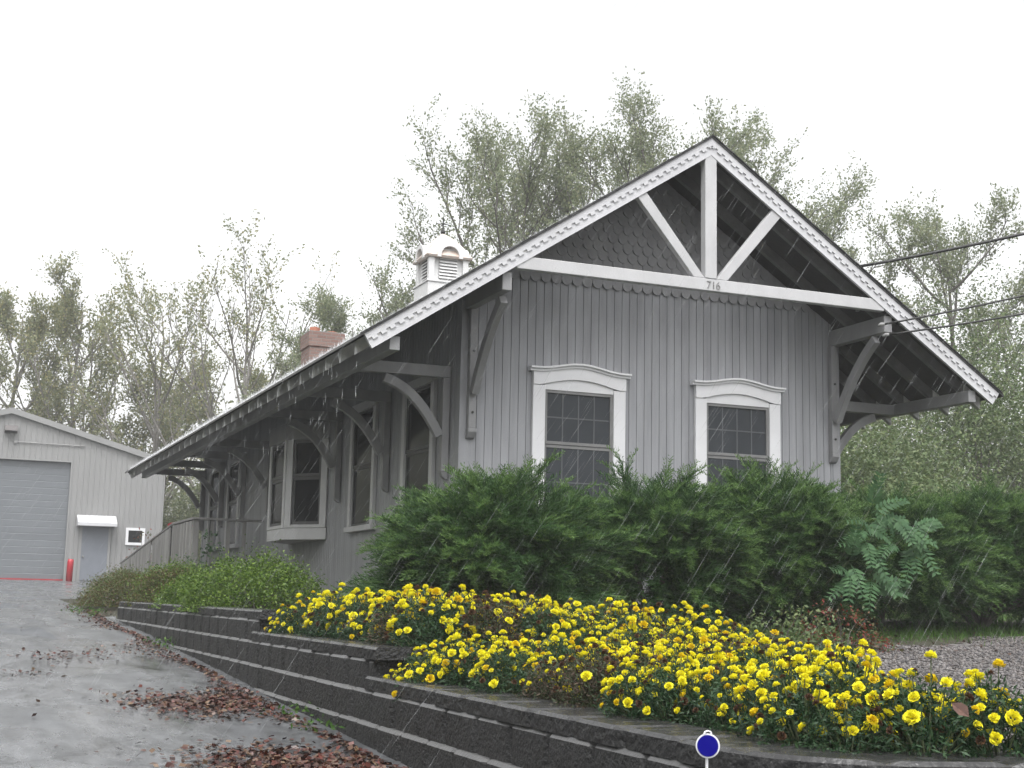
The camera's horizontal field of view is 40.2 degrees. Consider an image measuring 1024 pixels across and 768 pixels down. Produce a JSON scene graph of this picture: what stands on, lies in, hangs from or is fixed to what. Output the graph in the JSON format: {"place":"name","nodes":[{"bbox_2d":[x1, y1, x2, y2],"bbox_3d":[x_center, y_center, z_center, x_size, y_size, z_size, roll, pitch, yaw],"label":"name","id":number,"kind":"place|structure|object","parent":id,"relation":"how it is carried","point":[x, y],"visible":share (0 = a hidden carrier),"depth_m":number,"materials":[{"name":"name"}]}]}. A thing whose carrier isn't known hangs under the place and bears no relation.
{"place":"outdoors","nodes":[
{"label":"outdoors","id":0,"kind":"place"},
{"bbox_2d":[0,579,410,767],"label":"driveway","id":1,"kind":"structure","parent":0,"point":[71,726],"depth_m":10.44,"materials":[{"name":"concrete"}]},
{"bbox_2d":[61,604,343,731],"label":"weeds","id":2,"kind":"object","parent":1,"relation":"on","point":[297,708],"visible":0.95,"depth_m":10.09,"materials":[{"name":"green plant"}]},
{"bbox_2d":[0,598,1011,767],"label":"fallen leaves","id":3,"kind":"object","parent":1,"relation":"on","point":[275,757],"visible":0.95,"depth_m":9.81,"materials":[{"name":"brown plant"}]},
{"bbox_2d":[0,0,1023,517],"label":"sky","id":4,"kind":"structure","parent":0,"point":[126,125],"materials":[{"name":"white"}]},
{"bbox_2d":[60,597,1023,655],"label":"ground","id":5,"kind":"structure","parent":0,"point":[928,643],"depth_m":15.31,"materials":[{"name":"soil"}]},
{"bbox_2d":[0,281,92,427],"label":"leafy tree","id":6,"kind":"object","parent":5,"relation":"on","point":[7,322],"visible":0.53,"depth_m":64.50,"materials":[{"name":"green plant"}]},
{"bbox_2d":[0,248,142,435],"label":"leafy tree","id":7,"kind":"object","parent":5,"relation":"on","point":[70,318],"visible":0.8,"depth_m":63.31,"materials":[{"name":"green plant"}]},
{"bbox_2d":[0,407,164,580],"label":"garage building","id":8,"kind":"structure","parent":5,"relation":"on","point":[86,503],"depth_m":53.17,"materials":[{"name":"metal"}]},
{"bbox_2d":[0,459,70,580],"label":"rollup door","id":9,"kind":"structure","parent":8,"relation":"in","point":[34,495],"depth_m":52.75,"materials":[{"name":"paint"}]},
{"bbox_2d":[79,527,108,580],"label":"side door","id":10,"kind":"structure","parent":8,"relation":"in","point":[94,546],"depth_m":53.23,"materials":[{"name":"blue paint"}]},
{"bbox_2d":[125,528,144,544],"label":"window frame","id":11,"kind":"structure","parent":8,"relation":"in","point":[131,533],"depth_m":53.89,"materials":[{"name":"white paint"}]},
{"bbox_2d":[64,563,147,607],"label":"round shrub","id":12,"kind":"object","parent":5,"relation":"on","point":[119,589],"visible":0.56,"depth_m":23.58,"materials":[{"name":"green plant"}]},
{"bbox_2d":[60,248,237,502],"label":"bare tree","id":13,"kind":"object","parent":5,"relation":"on","point":[148,302],"visible":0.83,"depth_m":60.84,"materials":[{"name":"grey plant"}]},
{"bbox_2d":[77,351,224,513],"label":"leafy tree","id":14,"kind":"object","parent":5,"relation":"on","point":[188,417],"visible":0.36,"depth_m":65.40,"materials":[{"name":"green plant"}]},
{"bbox_2d":[123,561,193,605],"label":"round shrub","id":15,"kind":"object","parent":5,"relation":"on","point":[154,579],"visible":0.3,"depth_m":20.17,"materials":[{"name":"green plant"}]},
{"bbox_2d":[121,553,215,600],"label":"round shrub","id":16,"kind":"object","parent":5,"relation":"on","point":[168,567],"visible":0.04,"depth_m":20.95,"materials":[{"name":"green plant"}]},
{"bbox_2d":[162,457,203,567],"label":"undergrowth shrub","id":17,"kind":"object","parent":5,"relation":"on","point":[180,513],"visible":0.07,"depth_m":57.20,"materials":[{"name":"green plant"}]},
{"bbox_2d":[120,517,262,587],"bbox_3d":[-6.828,3.809,28.724,1.224,1.642,9.781,5,-10,-22],"label":"ramp railing","id":18,"kind":"object","parent":5,"relation":"on","point":[185,532],"visible":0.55,"depth_m":25.47,"materials":[{"name":"grey wood"}]},
{"bbox_2d":[143,565,246,608],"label":"round shrub","id":19,"kind":"object","parent":5,"relation":"on","point":[167,597],"visible":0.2,"depth_m":17.77,"materials":[{"name":"green plant"}]},
{"bbox_2d":[88,209,353,495],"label":"bare tree","id":20,"kind":"object","parent":5,"relation":"on","point":[246,329],"visible":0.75,"depth_m":58.24,"materials":[{"name":"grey plant"}]},
{"bbox_2d":[169,534,331,612],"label":"round shrub","id":21,"kind":"object","parent":5,"relation":"on","point":[224,593],"visible":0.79,"depth_m":15.25,"materials":[{"name":"green plant"}]},
{"bbox_2d":[201,330,322,470],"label":"leafy tree","id":22,"kind":"object","parent":5,"relation":"on","point":[262,380],"visible":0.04,"depth_m":64.58,"materials":[{"name":"green plant"}]},
{"bbox_2d":[232,280,414,403],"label":"tall tree","id":23,"kind":"object","parent":5,"relation":"on","point":[331,311],"visible":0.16,"depth_m":51.49,"materials":[{"name":"green plant"}]},
{"bbox_2d":[353,89,629,325],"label":"tall tree","id":24,"kind":"object","parent":5,"relation":"on","point":[528,197],"visible":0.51,"depth_m":48.59,"materials":[{"name":"green plant"}]},
{"bbox_2d":[326,446,657,611],"bbox_3d":[-0.293,1.604,13.510,3.240,2.007,2.942,5,-10,-22],"label":"juniper shrub","id":25,"kind":"object","parent":5,"relation":"on","point":[498,534],"visible":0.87,"depth_m":12.92,"materials":[{"name":"green plant"}]},
{"bbox_2d":[125,135,1003,617],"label":"depot building","id":26,"kind":"structure","parent":5,"relation":"on","point":[711,299],"depth_m":16.99,"materials":[{"name":"grey paint"}]},
{"bbox_2d":[204,469,219,551],"bbox_3d":[-6.188,2.575,28.996,0.081,1.765,1.290,5,-10,-22],"label":"window","id":27,"kind":"structure","parent":26,"relation":"in","point":[214,476],"depth_m":29.22,"materials":[{"name":"paint"}]},
{"bbox_2d":[222,460,240,548],"bbox_3d":[-5.436,2.311,27.194,0.081,1.765,1.290,5,-10,-22],"label":"window","id":28,"kind":"structure","parent":26,"relation":"in","point":[234,466],"depth_m":27.22,"materials":[{"name":"paint"}]},
{"bbox_2d":[267,421,329,543],"bbox_3d":[-3.418,1.567,21.803,0.548,1.765,2.394,5,-10,-22],"label":"bay window","id":29,"kind":"structure","parent":26,"relation":"in","point":[298,472],"depth_m":21.09,"materials":[{"name":"paint"}]},
{"bbox_2d":[343,401,378,532],"bbox_3d":[-2.053,1.124,19.092,0.081,1.765,1.290,5,-10,-22],"label":"window","id":30,"kind":"structure","parent":26,"relation":"in","point":[362,480],"depth_m":19.12,"materials":[{"name":"paint"}]},
{"bbox_2d":[399,377,437,508],"bbox_3d":[-1.146,0.772,16.952,0.062,1.688,1.190,5,-10,-22],"label":"window","id":31,"kind":"structure","parent":26,"relation":"in","point":[417,465],"depth_m":17.00,"materials":[{"name":"paint"}]},
{"bbox_2d":[528,363,631,508],"bbox_3d":[0.783,0.706,16.205,1.290,1.892,0.112,5,-10,-22],"label":"window","id":32,"kind":"structure","parent":26,"relation":"in","point":[576,405],"depth_m":16.27,"materials":[{"name":"white paint"}]},
{"bbox_2d":[690,378,785,491],"bbox_3d":[2.760,0.872,17.006,1.300,1.892,0.112,5,-10,-22],"label":"window","id":33,"kind":"structure","parent":26,"relation":"in","point":[740,416],"depth_m":17.08,"materials":[{"name":"white paint"}]},
{"bbox_2d":[861,232,1023,266],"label":"overhead cable","id":34,"kind":"object","parent":26,"relation":"attached to","point":[943,250],"visible":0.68,"depth_m":17.23,"materials":[{"name":"black metal"}]},
{"bbox_2d":[116,601,1023,767],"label":"retaining wall","id":35,"kind":"structure","parent":5,"relation":"on","point":[347,685],"depth_m":7.66,"materials":[{"name":"stone"}]},
{"bbox_2d":[522,443,799,629],"bbox_3d":[1.379,1.676,14.193,2.846,2.256,2.802,5,-10,-22],"label":"juniper shrub","id":36,"kind":"object","parent":5,"relation":"on","point":[696,550],"visible":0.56,"depth_m":13.52,"materials":[{"name":"green plant"}]},
{"bbox_2d":[535,66,847,238],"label":"tall tree","id":37,"kind":"object","parent":5,"relation":"on","point":[643,162],"visible":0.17,"depth_m":49.16,"materials":[{"name":"green plant"}]},
{"bbox_2d":[695,730,719,767],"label":"driveway marker","id":38,"kind":"object","parent":5,"relation":"on","point":[707,745],"visible":1,"depth_m":4.30,"materials":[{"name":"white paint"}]},
{"bbox_2d":[410,648,1014,751],"bbox_3d":[3.301,1.807,7.187,14.165,0.670,6.267,-4,-10,28],"label":"flower bed","id":39,"kind":"object","parent":5,"relation":"on","point":[751,734],"visible":0.02,"depth_m":5.77,"materials":[{"name":"soil"}]},
{"bbox_2d":[272,600,316,633],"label":"marigold plant","id":40,"kind":"object","parent":39,"relation":"on","point":[287,623],"visible":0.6,"depth_m":11.70,"materials":[{"name":"green plant"}]},
{"bbox_2d":[301,582,361,637],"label":"marigold plant","id":41,"kind":"object","parent":39,"relation":"on","point":[328,615],"visible":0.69,"depth_m":10.98,"materials":[{"name":"green plant"}]},
{"bbox_2d":[328,587,386,640],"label":"marigold plant","id":42,"kind":"object","parent":39,"relation":"on","point":[347,613],"visible":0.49,"depth_m":10.55,"materials":[{"name":"yellow plant"}]},
{"bbox_2d":[341,609,380,642],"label":"marigold plant","id":43,"kind":"object","parent":39,"relation":"on","point":[352,624],"visible":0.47,"depth_m":10.25,"materials":[{"name":"green plant"}]},
{"bbox_2d":[361,584,421,643],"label":"marigold plant","id":44,"kind":"object","parent":39,"relation":"on","point":[380,600],"visible":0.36,"depth_m":9.81,"materials":[{"name":"green plant"}]},
{"bbox_2d":[361,596,439,645],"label":"marigold plant","id":45,"kind":"object","parent":39,"relation":"on","point":[386,617],"visible":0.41,"depth_m":9.52,"materials":[{"name":"green plant"}]},
{"bbox_2d":[383,599,457,651],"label":"marigold plant","id":46,"kind":"object","parent":39,"relation":"on","point":[406,633],"visible":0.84,"depth_m":9.19,"materials":[{"name":"green plant"}]},
{"bbox_2d":[393,645,449,681],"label":"marigold plant","id":47,"kind":"object","parent":39,"relation":"on","point":[429,653],"visible":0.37,"depth_m":8.64,"materials":[{"name":"green plant"}]},
{"bbox_2d":[391,649,453,701],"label":"marigold plant","id":48,"kind":"object","parent":39,"relation":"on","point":[420,671],"visible":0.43,"depth_m":8.34,"materials":[{"name":"green plant"}]},
{"bbox_2d":[386,584,469,649],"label":"marigold plant","id":49,"kind":"object","parent":39,"relation":"on","point":[444,619],"visible":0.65,"depth_m":9.35,"materials":[{"name":"green plant"}]},
{"bbox_2d":[418,584,488,648],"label":"marigold plant","id":50,"kind":"object","parent":39,"relation":"on","point":[455,599],"visible":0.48,"depth_m":9.49,"materials":[{"name":"yellow plant"}]},
{"bbox_2d":[429,624,496,684],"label":"marigold plant","id":51,"kind":"object","parent":39,"relation":"on","point":[444,661],"visible":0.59,"depth_m":8.27,"materials":[{"name":"green plant"}]},
{"bbox_2d":[444,631,519,688],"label":"marigold plant","id":52,"kind":"object","parent":39,"relation":"on","point":[463,653],"visible":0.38,"depth_m":8.20,"materials":[{"name":"green plant"}]},
{"bbox_2d":[449,590,518,646],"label":"marigold plant","id":53,"kind":"object","parent":39,"relation":"on","point":[477,597],"visible":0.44,"depth_m":9.59,"materials":[{"name":"green plant"}]},
{"bbox_2d":[449,594,524,648],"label":"marigold plant","id":54,"kind":"object","parent":39,"relation":"on","point":[509,621],"visible":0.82,"depth_m":9.37,"materials":[{"name":"green plant"}]},
{"bbox_2d":[465,640,537,695],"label":"marigold plant","id":55,"kind":"object","parent":39,"relation":"on","point":[484,681],"visible":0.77,"depth_m":7.66,"materials":[{"name":"green plant"}]},
{"bbox_2d":[465,629,539,693],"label":"marigold plant","id":56,"kind":"object","parent":39,"relation":"on","point":[515,643],"visible":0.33,"depth_m":7.89,"materials":[{"name":"green plant"}]},
{"bbox_2d":[489,600,548,646],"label":"marigold plant","id":57,"kind":"object","parent":39,"relation":"on","point":[521,611],"visible":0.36,"depth_m":9.63,"materials":[{"name":"green plant"}]},
{"bbox_2d":[508,597,580,647],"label":"marigold plant","id":58,"kind":"object","parent":39,"relation":"on","point":[555,625],"visible":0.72,"depth_m":9.49,"materials":[{"name":"green plant"}]},
{"bbox_2d":[512,657,581,701],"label":"marigold plant","id":59,"kind":"object","parent":39,"relation":"on","point":[526,692],"visible":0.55,"depth_m":7.28,"materials":[{"name":"green plant"}]},
{"bbox_2d":[511,630,585,685],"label":"marigold plant","id":60,"kind":"object","parent":39,"relation":"on","point":[554,639],"visible":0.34,"depth_m":8.00,"materials":[{"name":"yellow plant"}]},
{"bbox_2d":[537,607,596,647],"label":"marigold plant","id":61,"kind":"object","parent":39,"relation":"on","point":[578,622],"visible":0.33,"depth_m":9.63,"materials":[{"name":"green plant"}]},
{"bbox_2d":[534,649,606,704],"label":"marigold plant","id":62,"kind":"object","parent":39,"relation":"on","point":[556,672],"visible":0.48,"depth_m":7.08,"materials":[{"name":"green plant"}]},
{"bbox_2d":[551,644,633,709],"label":"marigold plant","id":63,"kind":"object","parent":39,"relation":"on","point":[585,674],"visible":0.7,"depth_m":6.75,"materials":[{"name":"green plant"}]},
{"bbox_2d":[586,600,635,633],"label":"marigold plant","id":64,"kind":"object","parent":39,"relation":"on","point":[610,608],"visible":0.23,"depth_m":10.16,"materials":[{"name":"yellow plant"}]},
{"bbox_2d":[599,616,661,651],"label":"marigold plant","id":65,"kind":"object","parent":39,"relation":"on","point":[632,624],"visible":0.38,"depth_m":9.01,"materials":[{"name":"yellow plant"}]},
{"bbox_2d":[592,651,671,716],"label":"marigold plant","id":66,"kind":"object","parent":39,"relation":"on","point":[633,658],"visible":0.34,"depth_m":6.47,"materials":[{"name":"green plant"}]},
{"bbox_2d":[597,641,669,708],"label":"marigold plant","id":67,"kind":"object","parent":39,"relation":"on","point":[640,644],"visible":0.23,"depth_m":6.86,"materials":[{"name":"yellow plant"}]},
{"bbox_2d":[598,650,680,719],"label":"marigold plant","id":68,"kind":"object","parent":39,"relation":"on","point":[628,701],"visible":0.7,"depth_m":6.17,"materials":[{"name":"green plant"}]},
{"bbox_2d":[637,645,702,712],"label":"marigold plant","id":69,"kind":"object","parent":39,"relation":"on","point":[663,658],"visible":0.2,"depth_m":6.60,"materials":[{"name":"yellow plant"}]},
{"bbox_2d":[644,601,697,636],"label":"marigold plant","id":70,"kind":"object","parent":39,"relation":"on","point":[672,607],"visible":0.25,"depth_m":10.23,"materials":[{"name":"yellow plant"}]},
{"bbox_2d":[625,652,717,724],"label":"marigold plant","id":71,"kind":"object","parent":39,"relation":"on","point":[672,683],"visible":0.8,"depth_m":6.03,"materials":[{"name":"green plant"}]},
{"bbox_2d":[648,628,710,664],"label":"marigold plant","id":72,"kind":"object","parent":39,"relation":"on","point":[689,640],"visible":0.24,"depth_m":7.78,"materials":[{"name":"yellow plant"}]},
{"bbox_2d":[659,610,720,639],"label":"marigold plant","id":73,"kind":"object","parent":39,"relation":"on","point":[685,619],"visible":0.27,"depth_m":10.01,"materials":[{"name":"yellow plant"}]},
{"bbox_2d":[672,660,749,729],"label":"marigold plant","id":74,"kind":"object","parent":39,"relation":"on","point":[695,672],"visible":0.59,"depth_m":5.94,"materials":[{"name":"green plant"}]},
{"bbox_2d":[673,660,752,725],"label":"marigold plant","id":75,"kind":"object","parent":39,"relation":"on","point":[731,668],"visible":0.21,"depth_m":6.15,"materials":[{"name":"yellow plant"}]},
{"bbox_2d":[683,645,746,704],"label":"marigold plant","id":76,"kind":"object","parent":39,"relation":"on","point":[718,656],"visible":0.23,"depth_m":6.59,"materials":[{"name":"yellow plant"}]},
{"bbox_2d":[685,604,748,639],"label":"marigold plant","id":77,"kind":"object","parent":39,"relation":"on","point":[718,622],"visible":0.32,"depth_m":10.07,"materials":[{"name":"yellow plant"}]},
{"bbox_2d":[693,673,766,734],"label":"marigold plant","id":78,"kind":"object","parent":39,"relation":"on","point":[723,705],"visible":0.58,"depth_m":5.74,"materials":[{"name":"green plant"}]},
{"bbox_2d":[722,636,793,682],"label":"marigold plant","id":79,"kind":"object","parent":39,"relation":"on","point":[764,641],"visible":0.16,"depth_m":6.51,"materials":[{"name":"yellow plant"}]},
{"bbox_2d":[720,641,796,672],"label":"marigold plant","id":80,"kind":"object","parent":39,"relation":"on","point":[754,648],"visible":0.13,"depth_m":6.76,"materials":[{"name":"yellow plant"}]},
{"bbox_2d":[721,648,844,740],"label":"marigold plant","id":81,"kind":"object","parent":39,"relation":"on","point":[744,719],"visible":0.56,"depth_m":5.39,"materials":[{"name":"green plant"}]},
{"bbox_2d":[747,673,863,749],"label":"marigold plant","id":82,"kind":"object","parent":39,"relation":"on","point":[777,716],"visible":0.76,"depth_m":5.09,"materials":[{"name":"green plant"}]},
{"bbox_2d":[806,638,886,687],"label":"marigold plant","id":83,"kind":"object","parent":39,"relation":"on","point":[864,642],"visible":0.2,"depth_m":6.46,"materials":[{"name":"yellow plant"}]},
{"bbox_2d":[797,691,899,754],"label":"marigold plant","id":84,"kind":"object","parent":39,"relation":"on","point":[855,723],"visible":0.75,"depth_m":4.92,"materials":[{"name":"green plant"}]},
{"bbox_2d":[786,648,911,750],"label":"marigold plant","id":85,"kind":"object","parent":39,"relation":"on","point":[855,684],"visible":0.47,"depth_m":5.20,"materials":[{"name":"green plant"}]},
{"bbox_2d":[841,671,961,751],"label":"marigold plant","id":86,"kind":"object","parent":39,"relation":"on","point":[897,693],"visible":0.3,"depth_m":5.01,"materials":[{"name":"green plant"}]},
{"bbox_2d":[857,650,993,758],"bbox_3d":[1.455,1.141,4.937,0.477,0.399,0.517,-5,-11,34],"label":"marigold plant","id":87,"kind":"object","parent":39,"relation":"on","point":[912,717],"visible":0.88,"depth_m":4.87,"materials":[{"name":"green plant"}]},
{"bbox_2d":[913,669,1023,751],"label":"marigold plant","id":88,"kind":"object","parent":39,"relation":"on","point":[968,672],"visible":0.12,"depth_m":5.14,"materials":[{"name":"green plant"}]},
{"bbox_2d":[928,659,1023,757],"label":"marigold plant","id":89,"kind":"object","parent":39,"relation":"on","point":[1009,715],"visible":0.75,"depth_m":4.89,"materials":[{"name":"green plant"}]},
{"bbox_2d":[664,453,915,632],"bbox_3d":[2.822,1.802,14.872,2.673,2.120,2.884,5,-10,-22],"label":"juniper shrub","id":90,"kind":"object","parent":5,"relation":"on","point":[804,525],"visible":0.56,"depth_m":14.09,"materials":[{"name":"green plant"}]},
{"bbox_2d":[727,599,860,656],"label":"shrub","id":91,"kind":"object","parent":5,"relation":"on","point":[804,636],"visible":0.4,"depth_m":11.26,"materials":[{"name":"green plant"}]},
{"bbox_2d":[759,150,898,272],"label":"tall tree","id":92,"kind":"object","parent":5,"relation":"on","point":[828,225],"visible":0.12,"depth_m":50.29,"materials":[{"name":"green plant"}]},
{"bbox_2d":[790,595,904,652],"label":"shrub","id":93,"kind":"object","parent":5,"relation":"on","point":[865,637],"visible":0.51,"depth_m":11.96,"materials":[{"name":"green plant"}]},
{"bbox_2d":[690,611,1023,646],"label":"grass","id":94,"kind":"structure","parent":5,"relation":"on","point":[988,632],"depth_m":14.92,"materials":[{"name":"green plant"}]},
{"bbox_2d":[820,471,943,630],"bbox_3d":[3.517,1.670,13.914,1.454,1.597,0.956,5,-10,-22],"label":"sapling","id":95,"kind":"object","parent":5,"relation":"on","point":[909,535],"visible":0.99,"depth_m":13.66,"materials":[{"name":"green plant"}]},
{"bbox_2d":[766,473,1016,630],"bbox_3d":[4.095,1.966,15.534,2.864,1.960,2.866,-3,-10,23],"label":"juniper shrub","id":96,"kind":"object","parent":5,"relation":"on","point":[964,575],"visible":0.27,"depth_m":14.87,"materials":[{"name":"green plant"}]},
{"bbox_2d":[840,272,985,493],"bbox_3d":[9.333,1.714,38.891,8.625,9.232,8.999,-3,-10,24],"label":"undergrowth shrub","id":97,"kind":"object","parent":5,"relation":"on","point":[869,426],"visible":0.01,"depth_m":38.61,"materials":[{"name":"green plant"}]},
{"bbox_2d":[840,405,1019,611],"bbox_3d":[7.958,2.178,32.447,8.676,6.370,8.602,5,-10,-22],"label":"undergrowth shrub","id":98,"kind":"object","parent":5,"relation":"on","point":[864,462],"visible":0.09,"depth_m":31.75,"materials":[{"name":"green plant"}]},
{"bbox_2d":[845,456,1017,617],"bbox_3d":[8.190,3.200,29.265,6.249,3.473,6.288,5,-10,-22],"label":"undergrowth shrub","id":99,"kind":"object","parent":5,"relation":"on","point":[962,471],"depth_m":29.04,"materials":[{"name":"green plant"}]},
{"bbox_2d":[842,250,1023,500],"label":"undergrowth shrub","id":100,"kind":"object","parent":5,"relation":"on","point":[994,424],"visible":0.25,"depth_m":35.85,"materials":[{"name":"green plant"}]},
{"bbox_2d":[844,183,1023,486],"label":"tall tree","id":101,"kind":"object","parent":5,"relation":"on","point":[921,240],"visible":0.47,"depth_m":47.19,"materials":[{"name":"green plant"}]},
{"bbox_2d":[876,282,1023,494],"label":"undergrowth shrub","id":102,"kind":"object","parent":5,"relation":"on","point":[1013,471],"visible":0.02,"depth_m":39.53,"materials":[{"name":"green plant"}]},
{"bbox_2d":[890,472,1023,627],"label":"juniper shrub","id":103,"kind":"object","parent":5,"relation":"on","point":[993,511],"visible":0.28,"depth_m":15.78,"materials":[{"name":"green plant"}]},
{"bbox_2d":[837,636,1023,746],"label":"gravel path","id":104,"kind":"structure","parent":0,"point":[966,644],"depth_m":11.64,"materials":[{"name":"grey gravel"}]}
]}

